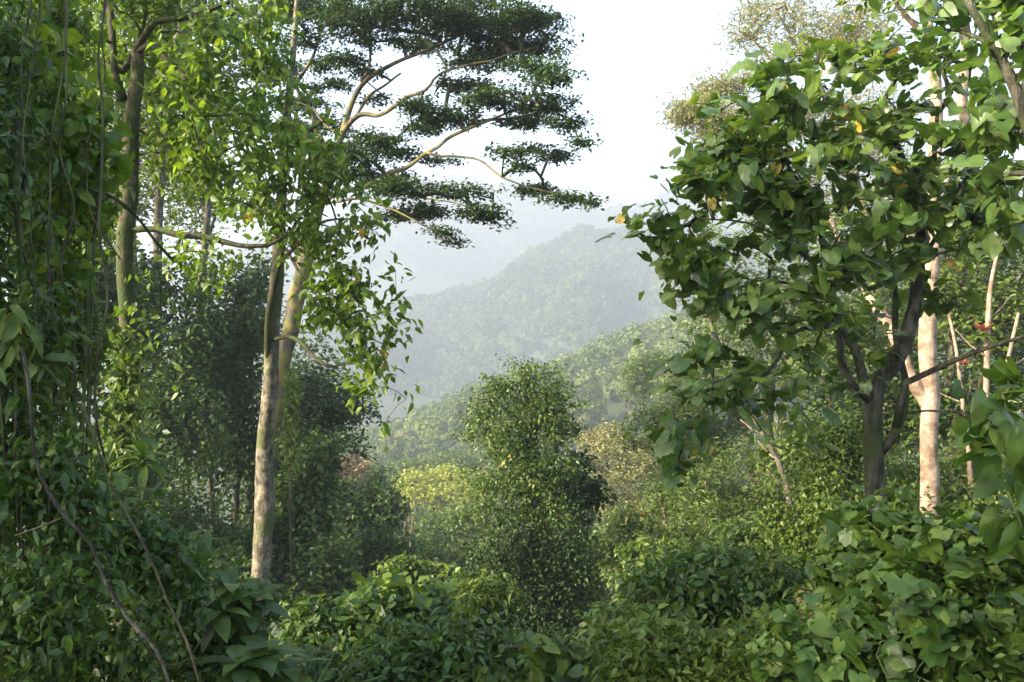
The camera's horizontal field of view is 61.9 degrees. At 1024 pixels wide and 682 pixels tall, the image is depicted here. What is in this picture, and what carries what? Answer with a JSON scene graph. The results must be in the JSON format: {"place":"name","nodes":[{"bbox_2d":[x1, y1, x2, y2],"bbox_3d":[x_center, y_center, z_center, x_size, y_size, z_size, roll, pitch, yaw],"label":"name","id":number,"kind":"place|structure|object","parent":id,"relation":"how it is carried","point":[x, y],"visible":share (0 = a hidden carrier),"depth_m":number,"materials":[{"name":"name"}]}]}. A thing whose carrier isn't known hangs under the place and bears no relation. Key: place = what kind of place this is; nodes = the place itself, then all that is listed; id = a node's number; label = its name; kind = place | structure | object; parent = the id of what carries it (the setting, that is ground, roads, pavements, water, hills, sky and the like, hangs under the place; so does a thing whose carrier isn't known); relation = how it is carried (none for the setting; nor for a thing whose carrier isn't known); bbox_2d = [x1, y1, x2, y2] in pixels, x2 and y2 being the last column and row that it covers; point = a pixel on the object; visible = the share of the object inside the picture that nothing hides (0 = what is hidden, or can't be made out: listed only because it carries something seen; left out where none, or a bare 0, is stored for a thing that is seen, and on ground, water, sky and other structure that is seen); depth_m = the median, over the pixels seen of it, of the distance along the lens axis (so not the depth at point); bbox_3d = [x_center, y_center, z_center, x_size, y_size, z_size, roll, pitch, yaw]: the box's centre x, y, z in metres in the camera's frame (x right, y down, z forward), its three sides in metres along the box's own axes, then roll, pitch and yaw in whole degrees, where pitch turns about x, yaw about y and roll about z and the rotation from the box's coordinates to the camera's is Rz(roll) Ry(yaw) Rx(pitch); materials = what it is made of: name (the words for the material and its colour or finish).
{"place":"outdoors","nodes":[
{"label":"outdoors","id":0,"kind":"place"},
{"bbox_2d":[1,176,1022,368],"bbox_3d":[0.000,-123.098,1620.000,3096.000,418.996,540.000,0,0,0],"label":"mountain","id":1,"kind":"structure","parent":0,"point":[427,279],"depth_m":1545.01,"materials":[{"name":"soil"}]},
{"bbox_2d":[177,166,892,317],"bbox_3d":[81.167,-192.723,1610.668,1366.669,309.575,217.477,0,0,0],"label":"mountain forest","id":2,"kind":"object","parent":1,"relation":"on","point":[535,211],"visible":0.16,"depth_m":1595.58,"materials":[{"name":"green plant"}]},
{"bbox_2d":[0,0,1023,266],"label":"sky","id":3,"kind":"structure","parent":0,"point":[631,52],"materials":[{"name":"white"}]},
{"bbox_2d":[5,253,1023,638],"bbox_3d":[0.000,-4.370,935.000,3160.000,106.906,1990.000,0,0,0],"label":"ground","id":4,"kind":"structure","parent":0,"point":[389,403],"depth_m":245.91,"materials":[{"name":"green plant"}]},
{"bbox_2d":[0,304,79,569],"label":"fern tuft","id":5,"kind":"object","parent":4,"relation":"on","point":[16,326],"visible":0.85,"depth_m":4.87,"materials":[{"name":"green plant"}]},
{"bbox_2d":[0,433,87,663],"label":"fern tuft","id":6,"kind":"object","parent":4,"relation":"on","point":[5,487],"visible":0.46,"depth_m":4.62,"materials":[{"name":"green plant"}]},
{"bbox_2d":[0,0,135,658],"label":"vine thicket","id":7,"kind":"object","parent":4,"relation":"on","point":[57,15],"visible":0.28,"depth_m":6.68,"materials":[{"name":"green plant"}]},
{"bbox_2d":[10,22,135,681],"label":"broad leaf vine","id":8,"kind":"object","parent":4,"relation":"on","point":[72,150],"visible":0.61,"depth_m":6.23,"materials":[{"name":"green plant"}]},
{"bbox_2d":[0,397,151,681],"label":"vine thicket","id":9,"kind":"object","parent":4,"relation":"on","point":[46,595],"visible":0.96,"depth_m":4.50,"materials":[{"name":"green plant"}]},
{"bbox_2d":[20,346,170,681],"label":"liana","id":10,"kind":"object","parent":9,"relation":"hanging from","point":[131,622],"visible":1,"depth_m":3.79,"materials":[{"name":"brown plant"}]},
{"bbox_2d":[80,399,199,681],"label":"liana","id":11,"kind":"object","parent":9,"relation":"hanging from","point":[138,535],"visible":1,"depth_m":4.18,"materials":[{"name":"brown plant"}]},
{"bbox_2d":[0,0,159,654],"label":"vine thicket","id":12,"kind":"object","parent":4,"relation":"on","point":[11,58],"visible":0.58,"depth_m":5.42,"materials":[{"name":"green plant"}]},
{"bbox_2d":[12,119,35,556],"bbox_3d":[-2.996,-0.051,5.267,0.101,2.755,0.669,0,0,-36],"label":"liana","id":13,"kind":"object","parent":12,"relation":"hanging from","point":[22,275],"visible":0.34,"depth_m":5.48,"materials":[{"name":"brown plant"}]},
{"bbox_2d":[18,0,35,399],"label":"hanging vine","id":14,"kind":"object","parent":12,"relation":"hanging from","point":[20,126],"visible":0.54,"depth_m":5.37,"materials":[{"name":"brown plant"}]},
{"bbox_2d":[22,0,41,412],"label":"hanging vine","id":15,"kind":"object","parent":12,"relation":"hanging from","point":[29,188],"visible":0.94,"depth_m":5.01,"materials":[{"name":"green plant"}]},
{"bbox_2d":[47,0,67,364],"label":"hanging vine","id":16,"kind":"object","parent":12,"relation":"hanging from","point":[61,80],"visible":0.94,"depth_m":5.10,"materials":[{"name":"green plant"}]},
{"bbox_2d":[58,0,76,326],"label":"hanging vine","id":17,"kind":"object","parent":12,"relation":"hanging from","point":[71,191],"visible":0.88,"depth_m":5.49,"materials":[{"name":"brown plant"}]},
{"bbox_2d":[93,0,109,471],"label":"hanging vine","id":18,"kind":"object","parent":12,"relation":"hanging from","point":[99,239],"visible":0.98,"depth_m":5.12,"materials":[{"name":"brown plant"}]},
{"bbox_2d":[0,0,159,551],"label":"forest tree","id":19,"kind":"object","parent":4,"relation":"on","point":[121,105],"visible":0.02,"depth_m":26.43,"materials":[{"name":"green plant"}]},
{"bbox_2d":[2,227,183,626],"bbox_3d":[-11.118,2.528,22.123,5.267,12.305,4.393,0,0,0],"label":"forest tree","id":20,"kind":"object","parent":4,"relation":"on","point":[140,291],"visible":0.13,"depth_m":22.00,"materials":[{"name":"green plant"}]},
{"bbox_2d":[20,470,234,681],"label":"leafy shrub","id":21,"kind":"object","parent":4,"relation":"on","point":[127,657],"visible":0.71,"depth_m":5.93,"materials":[{"name":"green plant"}]},
{"bbox_2d":[98,471,174,638],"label":"strap leaved plant","id":22,"kind":"object","parent":4,"relation":"on","point":[123,489],"visible":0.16,"depth_m":7.57,"materials":[{"name":"green plant"}]},
{"bbox_2d":[107,440,181,522],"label":"strap leaved plant","id":23,"kind":"object","parent":4,"relation":"on","point":[140,447],"visible":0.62,"depth_m":9.44,"materials":[{"name":"green plant"}]},
{"bbox_2d":[1,0,316,630],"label":"mossy tree","id":24,"kind":"object","parent":4,"relation":"on","point":[134,71],"visible":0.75,"depth_m":12.49,"materials":[{"name":"green plant"}]},
{"bbox_2d":[78,320,161,622],"bbox_3d":[-5.772,2.834,12.508,1.192,6.308,1.072,0,0,0],"label":"climbing vine","id":25,"kind":"object","parent":24,"relation":"attached to","point":[124,407],"visible":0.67,"depth_m":12.55,"materials":[{"name":"green plant"}]},
{"bbox_2d":[75,87,256,480],"bbox_3d":[-14.774,0.808,34.588,9.140,24.788,5.218,0,0,7],"label":"forest tree","id":26,"kind":"object","parent":4,"relation":"on","point":[198,205],"visible":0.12,"depth_m":33.99,"materials":[{"name":"green plant"}]},
{"bbox_2d":[100,240,246,511],"bbox_3d":[-11.402,3.716,27.386,5.852,14.140,4.577,0,0,0],"label":"forest tree","id":27,"kind":"object","parent":4,"relation":"on","point":[168,409],"visible":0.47,"depth_m":27.12,"materials":[{"name":"green plant"}]},
{"bbox_2d":[79,0,312,516],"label":"forest tree","id":28,"kind":"object","parent":4,"relation":"on","point":[159,200],"visible":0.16,"depth_m":30.00,"materials":[{"name":"green plant"}]},
{"bbox_2d":[167,529,229,681],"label":"strap leaved plant","id":29,"kind":"object","parent":4,"relation":"on","point":[203,552],"visible":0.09,"depth_m":7.07,"materials":[{"name":"green plant"}]},
{"bbox_2d":[123,548,279,681],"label":"leafy shrub","id":30,"kind":"object","parent":4,"relation":"on","point":[210,670],"visible":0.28,"depth_m":6.76,"materials":[{"name":"green plant"}]},
{"bbox_2d":[140,464,284,625],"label":"forest tree","id":31,"kind":"object","parent":4,"relation":"on","point":[230,545],"visible":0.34,"depth_m":23.59,"materials":[{"name":"green plant"}]},
{"bbox_2d":[164,257,281,531],"bbox_3d":[-10.510,4.539,30.019,4.977,14.946,4.125,0,0,0],"label":"forest tree","id":32,"kind":"object","parent":4,"relation":"on","point":[232,387],"visible":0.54,"depth_m":29.60,"materials":[{"name":"green plant"}]},
{"bbox_2d":[181,568,291,668],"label":"leafy shrub","id":33,"kind":"object","parent":4,"relation":"on","point":[224,626],"visible":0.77,"depth_m":6.68,"materials":[{"name":"green plant"}]},
{"bbox_2d":[197,248,310,540],"bbox_3d":[-9.341,4.487,31.214,5.029,16.222,4.554,0,0,0],"label":"forest tree","id":34,"kind":"object","parent":4,"relation":"on","point":[250,495],"visible":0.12,"depth_m":30.53,"materials":[{"name":"green plant"}]},
{"bbox_2d":[187,635,332,681],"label":"leafy shrub","id":35,"kind":"object","parent":4,"relation":"on","point":[257,658],"visible":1,"depth_m":6.09,"materials":[{"name":"green plant"}]},
{"bbox_2d":[166,295,361,540],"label":"forest tree","id":36,"kind":"object","parent":4,"relation":"on","point":[231,484],"visible":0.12,"depth_m":40.19,"materials":[{"name":"green plant"}]},
{"bbox_2d":[146,0,422,637],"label":"pale trunk tree","id":37,"kind":"object","parent":4,"relation":"on","point":[315,171],"visible":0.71,"depth_m":14.13,"materials":[{"name":"green plant"}]},
{"bbox_2d":[273,361,306,624],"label":"tree","id":38,"kind":"object","parent":4,"relation":"on","point":[289,437],"visible":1,"depth_m":23.46,"materials":[{"name":"green plant"}]},
{"bbox_2d":[205,624,388,681],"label":"grass tuft","id":39,"kind":"object","parent":4,"relation":"on","point":[317,675],"visible":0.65,"depth_m":6.84,"materials":[{"name":"green plant"}]},
{"bbox_2d":[248,414,354,634],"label":"forest tree","id":40,"kind":"object","parent":4,"relation":"on","point":[316,482],"visible":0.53,"depth_m":25.70,"materials":[{"name":"green plant"}]},
{"bbox_2d":[281,369,391,545],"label":"forest tree","id":41,"kind":"object","parent":4,"relation":"on","point":[323,403],"visible":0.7,"depth_m":29.53,"materials":[{"name":"green plant"}]},
{"bbox_2d":[267,574,416,681],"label":"leafy shrub","id":42,"kind":"object","parent":4,"relation":"on","point":[302,625],"visible":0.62,"depth_m":9.71,"materials":[{"name":"green plant"}]},
{"bbox_2d":[272,508,430,631],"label":"forest tree","id":43,"kind":"object","parent":4,"relation":"on","point":[334,566],"visible":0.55,"depth_m":23.89,"materials":[{"name":"green plant"}]},
{"bbox_2d":[329,448,373,537],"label":"forest tree","id":44,"kind":"object","parent":4,"relation":"on","point":[356,470],"visible":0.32,"depth_m":74.86,"materials":[{"name":"green plant"}]},
{"bbox_2d":[321,466,418,574],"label":"forest tree","id":45,"kind":"object","parent":4,"relation":"on","point":[385,506],"visible":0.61,"depth_m":37.64,"materials":[{"name":"green plant"}]},
{"bbox_2d":[351,578,391,619],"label":"tall shoot","id":46,"kind":"object","parent":4,"relation":"on","point":[365,600],"visible":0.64,"depth_m":9.97,"materials":[{"name":"green plant"}]},
{"bbox_2d":[307,567,457,662],"bbox_3d":[-1.615,4.396,10.985,1.926,3.034,3.316,0,0,0],"label":"leafy shrub","id":47,"kind":"object","parent":4,"relation":"on","point":[405,596],"visible":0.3,"depth_m":10.60,"materials":[{"name":"green plant"}]},
{"bbox_2d":[375,432,407,464],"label":"hillside tree","id":48,"kind":"object","parent":4,"relation":"on","point":[394,448],"visible":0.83,"depth_m":234.91,"materials":[{"name":"green plant"}]},
{"bbox_2d":[367,550,471,586],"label":"leafy shrub","id":49,"kind":"object","parent":4,"relation":"on","point":[413,567],"visible":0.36,"depth_m":19.57,"materials":[{"name":"green plant"}]},
{"bbox_2d":[230,0,610,640],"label":"umbrella tree","id":50,"kind":"object","parent":4,"relation":"on","point":[456,19],"visible":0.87,"depth_m":22.61,"materials":[{"name":"green plant"}]},
{"bbox_2d":[393,510,461,554],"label":"forest tree","id":51,"kind":"object","parent":4,"relation":"on","point":[429,536],"visible":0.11,"depth_m":55.52,"materials":[{"name":"green plant"}]},
{"bbox_2d":[322,605,535,681],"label":"leafy shrub","id":52,"kind":"object","parent":4,"relation":"on","point":[420,652],"visible":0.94,"depth_m":7.32,"materials":[{"name":"green plant"}]},
{"bbox_2d":[386,446,488,514],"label":"forest tree","id":53,"kind":"object","parent":4,"relation":"on","point":[457,456],"visible":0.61,"depth_m":138.48,"materials":[{"name":"green plant"}]},
{"bbox_2d":[386,459,501,546],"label":"forest tree","id":54,"kind":"object","parent":4,"relation":"on","point":[424,483],"visible":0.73,"depth_m":108.23,"materials":[{"name":"green plant"}]},
{"bbox_2d":[416,530,483,584],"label":"forest tree","id":55,"kind":"object","parent":4,"relation":"on","point":[451,557],"visible":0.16,"depth_m":41.64,"materials":[{"name":"green plant"}]},
{"bbox_2d":[408,494,497,557],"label":"forest tree","id":56,"kind":"object","parent":4,"relation":"on","point":[464,532],"visible":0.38,"depth_m":74.64,"materials":[{"name":"green plant"}]},
{"bbox_2d":[440,566,534,648],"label":"leafy shrub","id":57,"kind":"object","parent":4,"relation":"on","point":[493,595],"visible":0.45,"depth_m":10.77,"materials":[{"name":"green plant"}]},
{"bbox_2d":[223,272,818,544],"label":"slope forest","id":58,"kind":"object","parent":4,"relation":"on","point":[588,357],"visible":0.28,"depth_m":276.08,"materials":[{"name":"green plant"}]},
{"bbox_2d":[438,353,618,636],"bbox_3d":[0.664,5.151,21.690,5.104,9.679,3.269,0,0,0],"label":"vine covered tree","id":59,"kind":"object","parent":4,"relation":"on","point":[535,472],"visible":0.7,"depth_m":21.55,"materials":[{"name":"green plant"}]},
{"bbox_2d":[454,503,615,646],"bbox_3d":[0.322,6.717,20.587,3.836,5.566,3.146,0,0,25],"label":"dark shrub","id":60,"kind":"object","parent":4,"relation":"on","point":[537,615],"visible":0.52,"depth_m":20.48,"materials":[{"name":"green plant"}]},
{"bbox_2d":[522,633,567,681],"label":"tall shoot","id":61,"kind":"object","parent":4,"relation":"on","point":[543,655],"visible":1,"depth_m":6.54,"materials":[{"name":"green plant"}]},
{"bbox_2d":[480,624,622,681],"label":"leafy shrub","id":62,"kind":"object","parent":4,"relation":"on","point":[573,674],"visible":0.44,"depth_m":7.30,"materials":[{"name":"green plant"}]},
{"bbox_2d":[542,448,617,613],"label":"side tree","id":63,"kind":"object","parent":4,"relation":"on","point":[592,489],"visible":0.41,"depth_m":22.81,"materials":[{"name":"green plant"}]},
{"bbox_2d":[582,382,608,422],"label":"narrow tree","id":64,"kind":"object","parent":4,"relation":"on","point":[594,396],"visible":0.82,"depth_m":227.26,"materials":[{"name":"green plant"}]},
{"bbox_2d":[570,415,654,606],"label":"forest tree","id":65,"kind":"object","parent":4,"relation":"on","point":[612,431],"visible":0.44,"depth_m":61.51,"materials":[{"name":"green plant"}]},
{"bbox_2d":[565,435,672,527],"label":"forest tree","id":66,"kind":"object","parent":4,"relation":"on","point":[630,472],"visible":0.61,"depth_m":56.32,"materials":[{"name":"green plant"}]},
{"bbox_2d":[604,504,650,575],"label":"flame shrub","id":67,"kind":"object","parent":4,"relation":"on","point":[630,517],"visible":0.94,"depth_m":26.86,"materials":[{"name":"green plant"}]},
{"bbox_2d":[577,498,689,582],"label":"forest tree","id":68,"kind":"object","parent":4,"relation":"on","point":[610,554],"visible":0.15,"depth_m":29.83,"materials":[{"name":"green plant"}]},
{"bbox_2d":[611,347,676,481],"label":"forest tree","id":69,"kind":"object","parent":4,"relation":"on","point":[635,380],"visible":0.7,"depth_m":104.17,"materials":[{"name":"green plant"}]},
{"bbox_2d":[592,524,701,620],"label":"leafy shrub","id":70,"kind":"object","parent":4,"relation":"on","point":[633,551],"visible":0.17,"depth_m":19.89,"materials":[{"name":"green plant"}]},
{"bbox_2d":[570,593,801,681],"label":"leafy shrub","id":71,"kind":"object","parent":4,"relation":"on","point":[665,649],"visible":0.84,"depth_m":6.27,"materials":[{"name":"green plant"}]},
{"bbox_2d":[612,360,774,610],"bbox_3d":[7.335,7.112,34.291,7.097,12.899,4.247,0,0,0],"label":"forest tree","id":72,"kind":"object","parent":4,"relation":"on","point":[732,427],"visible":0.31,"depth_m":33.79,"materials":[{"name":"green plant"}]},
{"bbox_2d":[581,536,813,643],"bbox_3d":[2.097,3.663,8.859,2.701,3.170,1.962,0,0,0],"label":"leafy shrub","id":73,"kind":"object","parent":4,"relation":"on","point":[719,581],"visible":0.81,"depth_m":8.60,"materials":[{"name":"green plant"}]},
{"bbox_2d":[592,414,803,629],"bbox_3d":[6.324,6.729,28.358,7.101,8.811,6.275,0,0,0],"label":"leafy shrub","id":74,"kind":"object","parent":4,"relation":"on","point":[699,508],"visible":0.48,"depth_m":27.57,"materials":[{"name":"green plant"}]},
{"bbox_2d":[704,511,803,628],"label":"leafy shrub","id":75,"kind":"object","parent":4,"relation":"on","point":[741,530],"visible":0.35,"depth_m":16.47,"materials":[{"name":"green plant"}]},
{"bbox_2d":[652,177,893,612],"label":"forest tree","id":76,"kind":"object","parent":4,"relation":"on","point":[759,354],"visible":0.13,"depth_m":44.70,"materials":[{"name":"green plant"}]},
{"bbox_2d":[748,544,802,600],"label":"tall shoot","id":77,"kind":"object","parent":4,"relation":"on","point":[775,567],"visible":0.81,"depth_m":8.41,"materials":[{"name":"green plant"}]},
{"bbox_2d":[653,0,928,468],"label":"feathery tree","id":78,"kind":"object","parent":4,"relation":"on","point":[683,112],"visible":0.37,"depth_m":37.58,"materials":[{"name":"green plant"}]},
{"bbox_2d":[745,449,857,614],"bbox_3d":[5.292,4.229,15.162,2.220,4.500,1.893,0,0,-20],"label":"leafy shrub","id":79,"kind":"object","parent":4,"relation":"on","point":[812,506],"visible":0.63,"depth_m":14.95,"materials":[{"name":"green plant"}]},
{"bbox_2d":[594,9,1023,497],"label":"broad leaved tree","id":80,"kind":"object","parent":4,"relation":"on","point":[753,146],"visible":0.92,"depth_m":8.29,"materials":[{"name":"green plant"}]},
{"bbox_2d":[805,533,847,591],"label":"tall shoot","id":81,"kind":"object","parent":4,"relation":"on","point":[821,546],"visible":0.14,"depth_m":5.39,"materials":[{"name":"green plant"}]},
{"bbox_2d":[703,573,950,681],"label":"lobed leaf shrub","id":82,"kind":"object","parent":4,"relation":"on","point":[800,653],"visible":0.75,"depth_m":4.40,"materials":[{"name":"green plant"}]},
{"bbox_2d":[791,397,906,504],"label":"leafy shrub","id":83,"kind":"object","parent":4,"relation":"on","point":[844,434],"visible":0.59,"depth_m":16.75,"materials":[{"name":"green plant"}]},
{"bbox_2d":[743,280,967,506],"bbox_3d":[10.308,3.325,25.466,4.718,11.721,6.536,0,0,45],"label":"forest tree","id":84,"kind":"object","parent":4,"relation":"on","point":[786,457],"visible":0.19,"depth_m":25.21,"materials":[{"name":"green plant"}]},
{"bbox_2d":[836,495,902,543],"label":"leafy shrub","id":85,"kind":"object","parent":4,"relation":"on","point":[865,506],"visible":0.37,"depth_m":5.37,"materials":[{"name":"green plant"}]},
{"bbox_2d":[775,455,967,632],"bbox_3d":[2.247,2.429,5.178,1.221,3.373,1.117,0,0,0],"label":"lobed leaf shrub","id":86,"kind":"object","parent":4,"relation":"on","point":[836,565],"visible":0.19,"depth_m":5.21,"materials":[{"name":"plant"}]},
{"bbox_2d":[796,278,946,486],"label":"forest tree","id":87,"kind":"object","parent":4,"relation":"on","point":[913,441],"visible":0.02,"depth_m":40.67,"materials":[{"name":"green plant"}]},
{"bbox_2d":[815,475,942,542],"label":"leafy shrub","id":88,"kind":"object","parent":4,"relation":"on","point":[891,495],"visible":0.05,"depth_m":10.95,"materials":[{"name":"green plant"}]},
{"bbox_2d":[816,0,990,516],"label":"pink trunk tree","id":89,"kind":"object","parent":4,"relation":"on","point":[925,391],"visible":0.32,"depth_m":12.92,"materials":[{"name":"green plant"}]},
{"bbox_2d":[794,475,1023,681],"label":"lobed leaf shrub","id":90,"kind":"object","parent":4,"relation":"on","point":[956,600],"visible":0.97,"depth_m":4.30,"materials":[{"name":"green plant"}]},
{"bbox_2d":[833,493,1022,546],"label":"leafy shrub","id":91,"kind":"object","parent":4,"relation":"on","point":[983,509],"visible":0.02,"depth_m":8.28,"materials":[{"name":"green plant"}]},
{"bbox_2d":[887,499,969,544],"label":"leafy shrub","id":92,"kind":"object","parent":4,"relation":"on","point":[910,522],"visible":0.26,"depth_m":5.19,"materials":[{"name":"green plant"}]},
{"bbox_2d":[853,155,1023,486],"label":"forest tree","id":93,"kind":"object","parent":4,"relation":"on","point":[968,321],"visible":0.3,"depth_m":23.47,"materials":[{"name":"green plant"}]},
{"bbox_2d":[863,432,1020,523],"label":"vine bank","id":94,"kind":"structure","parent":4,"relation":"on","point":[900,472],"depth_m":17.17,"materials":[{"name":"green plant"}]},
{"bbox_2d":[867,0,1023,264],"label":"corner tree","id":95,"kind":"object","parent":4,"relation":"on","point":[999,114],"visible":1,"depth_m":7.22,"materials":[{"name":"green plant"}]},
{"bbox_2d":[886,233,1023,505],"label":"forest tree","id":96,"kind":"object","parent":4,"relation":"on","point":[943,339],"visible":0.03,"depth_m":41.84,"materials":[{"name":"green plant"}]},
{"bbox_2d":[892,319,1023,490],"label":"forest tree","id":97,"kind":"object","parent":4,"relation":"on","point":[945,421],"visible":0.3,"depth_m":24.47,"materials":[{"name":"green plant"}]},
{"bbox_2d":[940,312,990,500],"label":"bare stem","id":98,"kind":"object","parent":4,"relation":"on","point":[968,449],"visible":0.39,"depth_m":16.97,"materials":[{"name":"beige plant"}]},
{"bbox_2d":[955,254,1010,504],"bbox_3d":[10.067,2.064,18.006,1.355,8.417,0.357,0,0,-10],"label":"bare stem","id":99,"kind":"object","parent":4,"relation":"on","point":[986,354],"visible":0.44,"depth_m":17.96,"materials":[{"name":"beige plant"}]},
{"bbox_2d":[951,356,1023,564],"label":"broad leaf plant","id":100,"kind":"object","parent":4,"relation":"on","point":[986,441],"visible":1,"depth_m":3.64,"materials":[{"name":"green plant"}]},
{"bbox_2d":[78,231,1019,397],"bbox_3d":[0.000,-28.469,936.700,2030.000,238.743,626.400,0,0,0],"label":"hill","id":101,"kind":"structure","parent":0,"point":[634,318],"depth_m":837.25,"materials":[{"name":"plant"}]},
{"bbox_2d":[241,221,901,399],"bbox_3d":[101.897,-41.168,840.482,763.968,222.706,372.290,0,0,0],"label":"hill forest","id":102,"kind":"object","parent":101,"relation":"on","point":[482,290],"visible":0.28,"depth_m":853.31,"materials":[{"name":"green plant"}]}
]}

